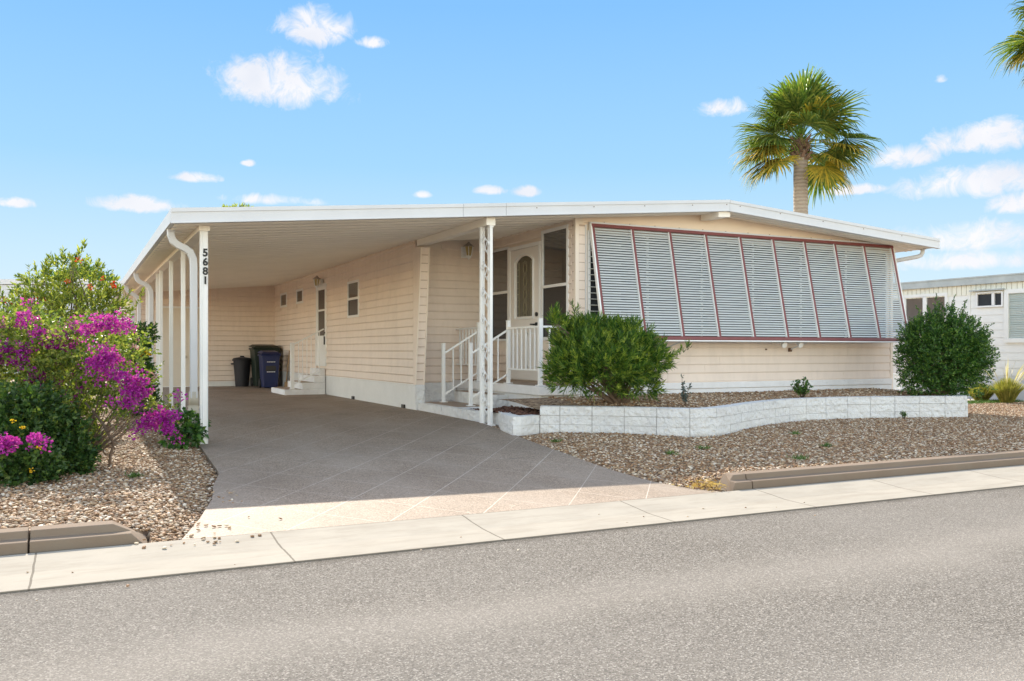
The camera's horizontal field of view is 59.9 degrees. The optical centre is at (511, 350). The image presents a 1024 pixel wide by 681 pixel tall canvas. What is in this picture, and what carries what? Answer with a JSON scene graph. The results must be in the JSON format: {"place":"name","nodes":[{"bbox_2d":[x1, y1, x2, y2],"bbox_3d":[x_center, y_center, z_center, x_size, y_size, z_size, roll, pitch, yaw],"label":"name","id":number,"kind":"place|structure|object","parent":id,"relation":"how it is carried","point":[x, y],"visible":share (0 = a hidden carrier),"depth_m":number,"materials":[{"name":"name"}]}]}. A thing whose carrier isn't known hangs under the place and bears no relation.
{"place":"outdoors","nodes":[
{"label":"outdoors","id":0,"kind":"place"},
{"bbox_2d":[147,386,718,539],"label":"driveway","id":1,"kind":"structure","parent":0,"point":[295,462],"depth_m":8.52,"materials":[{"name":"grey concrete"}]},
{"bbox_2d":[231,356,250,386],"bbox_3d":[-7.112,0.552,23.420,0.506,0.805,0.506,0,0,11],"label":"round trash can","id":2,"kind":"object","parent":1,"relation":"on","point":[242,364],"visible":0.89,"depth_m":23.25,"materials":[{"name":"grey plastic"}]},
{"bbox_2d":[248,344,280,385],"bbox_3d":[-6.503,0.403,23.362,0.717,1.107,0.775,0,0,-26],"label":"garbage cart","id":3,"kind":"object","parent":1,"relation":"on","point":[254,356],"visible":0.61,"depth_m":23.06,"materials":[{"name":"green plastic"}]},
{"bbox_2d":[257,350,280,387],"bbox_3d":[-6.159,0.483,22.528,0.498,0.947,0.615,0,0,-26],"label":"recycling cart","id":4,"kind":"object","parent":1,"relation":"on","point":[269,365],"visible":0.99,"depth_m":22.31,"materials":[{"name":"blue plastic"}]},
{"bbox_2d":[284,350,289,386],"bbox_3d":[-5.659,0.479,22.408,0.132,0.951,0.280,0,0,-26],"label":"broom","id":5,"kind":"object","parent":1,"relation":"on","point":[285,383],"visible":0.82,"depth_m":22.41,"materials":[{"name":"brown wood"}]},
{"bbox_2d":[108,200,940,443],"bbox_3d":[-2.905,-0.583,22.306,12.560,3.382,21.418,0,0,-26],"label":"mobile home","id":6,"kind":"object","parent":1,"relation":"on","point":[409,306],"visible":0.88,"depth_m":14.30,"materials":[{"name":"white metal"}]},
{"bbox_2d":[163,306,198,386],"bbox_3d":[-8.589,-0.090,23.159,1.120,2.100,0.058,0,0,-26],"label":"storage door","id":7,"kind":"structure","parent":6,"relation":"in","point":[176,309],"depth_m":23.11,"materials":[{"name":"beige wood"}]},
{"bbox_2d":[280,292,286,307],"bbox_3d":[-5.956,-1.305,23.187,0.028,0.370,0.780,0,0,-26],"label":"window","id":8,"kind":"structure","parent":6,"relation":"in","point":[283,296],"depth_m":23.24,"materials":[{"name":"white glass"}]},
{"bbox_2d":[296,288,303,303],"bbox_3d":[-5.142,-1.305,21.537,0.028,0.350,0.700,0,0,-26],"label":"window","id":9,"kind":"structure","parent":6,"relation":"in","point":[299,293],"depth_m":21.59,"materials":[{"name":"white glass"}]},
{"bbox_2d":[316,283,326,365],"bbox_3d":[-4.222,-0.555,19.649,0.048,1.810,0.860,0,0,-26],"label":"side door","id":10,"kind":"structure","parent":6,"relation":"in","point":[321,297],"depth_m":19.63,"materials":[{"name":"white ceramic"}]},
{"bbox_2d":[347,279,359,317],"bbox_3d":[-3.109,-1.000,17.410,0.032,0.720,0.780,0,0,-26],"label":"window","id":11,"kind":"structure","parent":6,"relation":"in","point":[353,289],"depth_m":17.42,"materials":[{"name":"white glass"}]},
{"bbox_2d":[493,247,509,340],"bbox_3d":[-0.204,-0.935,15.069,0.032,1.570,0.690,0,0,-26],"label":"window","id":12,"kind":"structure","parent":6,"relation":"in","point":[500,256],"depth_m":15.07,"materials":[{"name":"white glass"}]},
{"bbox_2d":[508,241,540,381],"bbox_3d":[0.175,-0.595,14.230,0.098,2.190,1.110,0,0,-26],"label":"front door","id":13,"kind":"structure","parent":6,"relation":"in","point":[524,264],"depth_m":14.24,"materials":[{"name":"white wood"}]},
{"bbox_2d":[541,224,568,339],"bbox_3d":[0.641,-0.995,13.356,0.032,1.690,0.830,0,0,-26],"label":"window","id":14,"kind":"structure","parent":6,"relation":"in","point":[554,241],"depth_m":13.38,"materials":[{"name":"white glass"}]},
{"bbox_2d":[587,230,886,337],"bbox_3d":[3.840,-0.950,14.246,6.110,1.580,0.040,0,0,-26],"label":"jalousie window","id":15,"kind":"structure","parent":6,"relation":"in","point":[592,302],"depth_m":14.04,"materials":[{"name":"white metal"}]},
{"bbox_2d":[0,486,1023,680],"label":"road","id":16,"kind":"structure","parent":0,"point":[928,588],"depth_m":4.27,"materials":[{"name":"grey asphalt"}]},
{"bbox_2d":[0,465,1023,593],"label":"sidewalk","id":17,"kind":"structure","parent":0,"point":[56,569],"depth_m":6.02,"materials":[{"name":"concrete"}]},
{"bbox_2d":[134,490,281,548],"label":"loose pebbles","id":18,"kind":"object","parent":17,"relation":"on","point":[190,535],"visible":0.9,"depth_m":5.76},
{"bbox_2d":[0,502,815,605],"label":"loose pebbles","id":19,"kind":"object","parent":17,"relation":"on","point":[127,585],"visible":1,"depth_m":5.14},
{"bbox_2d":[0,375,1023,553],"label":"gravel ground","id":20,"kind":"structure","parent":0,"point":[148,533],"depth_m":8.15,"materials":[{"name":"gravel"}]},
{"bbox_2d":[0,527,28,555],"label":"kerb","id":21,"kind":"structure","parent":20,"relation":"on","point":[14,541],"depth_m":5.29,"materials":[{"name":"concrete"}]},
{"bbox_2d":[0,377,102,487],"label":"lantana","id":22,"kind":"object","parent":20,"relation":"on","point":[69,450],"visible":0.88,"depth_m":7.72,"materials":[{"name":"green plant"}]},
{"bbox_2d":[0,239,144,402],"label":"hibiscus bush","id":23,"kind":"object","parent":20,"relation":"on","point":[56,300],"visible":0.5,"depth_m":11.96,"materials":[{"name":"green plant"}]},
{"bbox_2d":[30,520,146,552],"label":"kerb","id":24,"kind":"structure","parent":20,"relation":"on","point":[59,537],"depth_m":5.45,"materials":[{"name":"concrete"}]},
{"bbox_2d":[0,295,187,464],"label":"bougainvillea","id":25,"kind":"object","parent":20,"relation":"on","point":[97,361],"visible":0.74,"depth_m":8.41,"materials":[{"name":"purple plant"}]},
{"bbox_2d":[90,426,107,448],"bbox_3d":[-4.613,0.952,9.519,0.539,0.510,0.572,0,0,-26],"label":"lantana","id":26,"kind":"object","parent":20,"relation":"on","point":[99,433],"visible":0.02,"depth_m":9.53,"materials":[{"name":"green plant"}]},
{"bbox_2d":[0,407,217,542],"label":"gravel","id":27,"kind":"structure","parent":20,"relation":"on","point":[58,495],"depth_m":6.98,"materials":[{"name":"beige gravel"}]},
{"bbox_2d":[125,472,143,477],"bbox_3d":[-3.228,1.097,7.648,0.183,0.136,0.204,0,0,-26],"label":"weed","id":28,"kind":"object","parent":20,"relation":"on","point":[132,475],"visible":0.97,"depth_m":7.63,"materials":[{"name":"green plant"}]},
{"bbox_2d":[110,320,164,416],"bbox_3d":[-5.688,0.343,13.376,0.895,1.596,0.968,0,0,-7],"label":"croton shrub","id":29,"kind":"object","parent":20,"relation":"on","point":[149,365],"visible":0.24,"depth_m":13.42,"materials":[{"name":"green plant"}]},
{"bbox_2d":[156,402,212,449],"bbox_3d":[-3.763,0.888,10.251,0.669,0.574,0.735,0,0,-26],"label":"leafy plant","id":30,"kind":"object","parent":20,"relation":"on","point":[194,436],"visible":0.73,"depth_m":10.14,"materials":[{"name":"green plant"}]},
{"bbox_2d":[664,449,678,454],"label":"weed","id":31,"kind":"object","parent":20,"relation":"on","point":[669,452],"visible":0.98,"depth_m":9.10,"materials":[{"name":"green plant"}]},
{"bbox_2d":[418,394,967,436],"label":"planter wall","id":32,"kind":"structure","parent":20,"relation":"on","point":[709,421],"depth_m":11.23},
{"bbox_2d":[499,387,948,409],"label":"gravel","id":33,"kind":"structure","parent":32,"relation":"in","point":[710,398],"depth_m":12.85,"materials":[{"name":"gravel"}]},
{"bbox_2d":[537,299,692,403],"bbox_3d":[1.231,0.052,11.237,1.792,1.420,1.457,0,0,25],"label":"podocarpus shrub","id":34,"kind":"object","parent":33,"relation":"on","point":[586,350],"visible":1,"depth_m":11.09,"materials":[{"name":"green plant"}]},
{"bbox_2d":[681,374,691,406],"bbox_3d":[2.187,0.518,11.251,0.151,0.448,0.164,0,0,-26],"label":"sapling","id":35,"kind":"object","parent":33,"relation":"on","point":[683,394],"visible":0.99,"depth_m":11.23,"materials":[{"name":"green plant"}]},
{"bbox_2d":[790,377,812,397],"bbox_3d":[4.344,0.562,13.236,0.358,0.342,0.270,0,0,36],"label":"rose bush","id":36,"kind":"object","parent":33,"relation":"on","point":[798,389],"visible":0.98,"depth_m":13.23,"materials":[{"name":"green plant"}]},
{"bbox_2d":[892,293,999,400],"bbox_3d":[6.838,-0.047,14.042,1.746,1.724,1.273,0,0,-26],"label":"glossy shrub","id":37,"kind":"object","parent":33,"relation":"on","point":[954,345],"visible":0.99,"depth_m":13.83,"materials":[{"name":"green plant"}]},
{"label":"mulch soil","id":38,"kind":"structure","parent":32,"relation":"in","visible":0},
{"bbox_2d":[471,405,539,417],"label":"bark mulch","id":39,"kind":"object","parent":38,"relation":"on","point":[520,410],"visible":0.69,"depth_m":11.84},
{"bbox_2d":[672,478,727,491],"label":"fallen leaves","id":40,"kind":"object","parent":20,"relation":"on","point":[708,484],"visible":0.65,"depth_m":7.67,"materials":[{"name":"yellow plant"}]},
{"bbox_2d":[695,444,711,449],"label":"weed","id":41,"kind":"object","parent":20,"relation":"on","point":[704,447],"visible":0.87,"depth_m":9.52,"materials":[{"name":"green plant"}]},
{"bbox_2d":[718,472,751,490],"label":"kerb","id":42,"kind":"structure","parent":20,"relation":"on","point":[734,481],"depth_m":7.73,"materials":[{"name":"concrete"}]},
{"bbox_2d":[521,401,1023,491],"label":"gravel","id":43,"kind":"structure","parent":20,"relation":"on","point":[972,426],"depth_m":10.08,"materials":[{"name":"brown gravel"}]},
{"bbox_2d":[899,410,905,418],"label":"weed","id":44,"kind":"object","parent":43,"relation":"on","point":[902,413],"visible":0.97,"depth_m":13.13,"materials":[{"name":"green plant"}]},
{"bbox_2d":[786,453,809,460],"bbox_3d":[2.856,1.092,8.849,0.229,0.131,0.267,0,0,-26],"label":"weed","id":45,"kind":"object","parent":20,"relation":"on","point":[799,457],"visible":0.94,"depth_m":8.85,"materials":[{"name":"green plant"}]},
{"bbox_2d":[738,450,1023,488],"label":"kerb","id":46,"kind":"structure","parent":20,"relation":"on","point":[821,474],"depth_m":8.48,"materials":[{"name":"concrete"}]},
{"bbox_2d":[893,272,1023,400],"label":"neighbour house","id":47,"kind":"structure","parent":20,"relation":"on","point":[998,300],"depth_m":19.41,"materials":[{"name":"beige"}]},
{"bbox_2d":[893,293,947,335],"bbox_3d":[9.621,-0.835,21.140,0.037,0.970,1.690,0,0,-26],"label":"window","id":48,"kind":"structure","parent":47,"relation":"in","point":[921,303],"depth_m":21.07,"materials":[{"name":"beige"}]},
{"bbox_2d":[976,291,1003,307],"bbox_3d":[10.450,-1.110,19.447,0.047,0.340,0.640,0,0,-26],"label":"vent window","id":49,"kind":"structure","parent":47,"relation":"in","point":[983,300],"depth_m":19.44,"materials":[{"name":"white glass"}]},
{"bbox_2d":[1004,288,1023,342],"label":"window","id":50,"kind":"structure","parent":47,"relation":"in","point":[1010,323],"depth_m":18.96,"materials":[{"name":"beige"}]},
{"bbox_2d":[968,383,993,400],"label":"ornamental grass","id":51,"kind":"object","parent":20,"relation":"on","point":[988,394],"depth_m":18.88,"materials":[{"name":"green plant"}]},
{"bbox_2d":[967,399,1023,403],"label":"grass","id":52,"kind":"structure","parent":20,"relation":"on","point":[984,401],"depth_m":18.42,"materials":[{"name":"green plant"}]},
{"bbox_2d":[0,0,1023,282],"label":"sky","id":53,"kind":"structure","parent":0,"point":[116,115],"materials":[{"name":"blue"}]},
{"bbox_2d":[984,363,1023,402],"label":"ornamental grass","id":54,"kind":"object","parent":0,"point":[1009,391],"depth_m":18.24,"materials":[{"name":"plant"}]},
{"label":"ground","id":55,"kind":"structure","parent":0,"visible":0},
{"bbox_2d":[0,279,120,372],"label":"neighbour house","id":56,"kind":"structure","parent":55,"relation":"on","point":[5,284],"depth_m":35.45,"materials":[{"name":"grey"}]},
{"bbox_2d":[46,265,117,280],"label":"distant tree","id":57,"kind":"object","parent":55,"relation":"on","point":[112,276],"visible":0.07,"depth_m":55.51,"materials":[{"name":"green plant"}]},
{"bbox_2d":[222,202,253,206],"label":"distant tree","id":58,"kind":"object","parent":55,"relation":"on","point":[240,205],"depth_m":59.47,"materials":[{"name":"green plant"}]},
{"bbox_2d":[731,63,886,213],"bbox_3d":[9.129,-3.842,28.251,4.741,10.410,4.788,0,0,-26],"label":"fan palm","id":59,"kind":"object","parent":55,"relation":"on","point":[807,100],"visible":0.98,"depth_m":27.50,"materials":[{"name":"green plant"}]},
{"bbox_2d":[983,0,1023,86],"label":"fan palm","id":60,"kind":"object","parent":55,"relation":"on","point":[1016,43],"visible":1,"depth_m":26.46,"materials":[{"name":"green plant"}]},
{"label":"path","id":61,"kind":"structure","parent":0,"visible":0},
{"bbox_2d":[893,373,923,390],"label":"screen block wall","id":62,"kind":"structure","parent":61,"relation":"on","point":[895,383],"depth_m":19.19,"materials":[{"name":"white concrete"}]}
]}

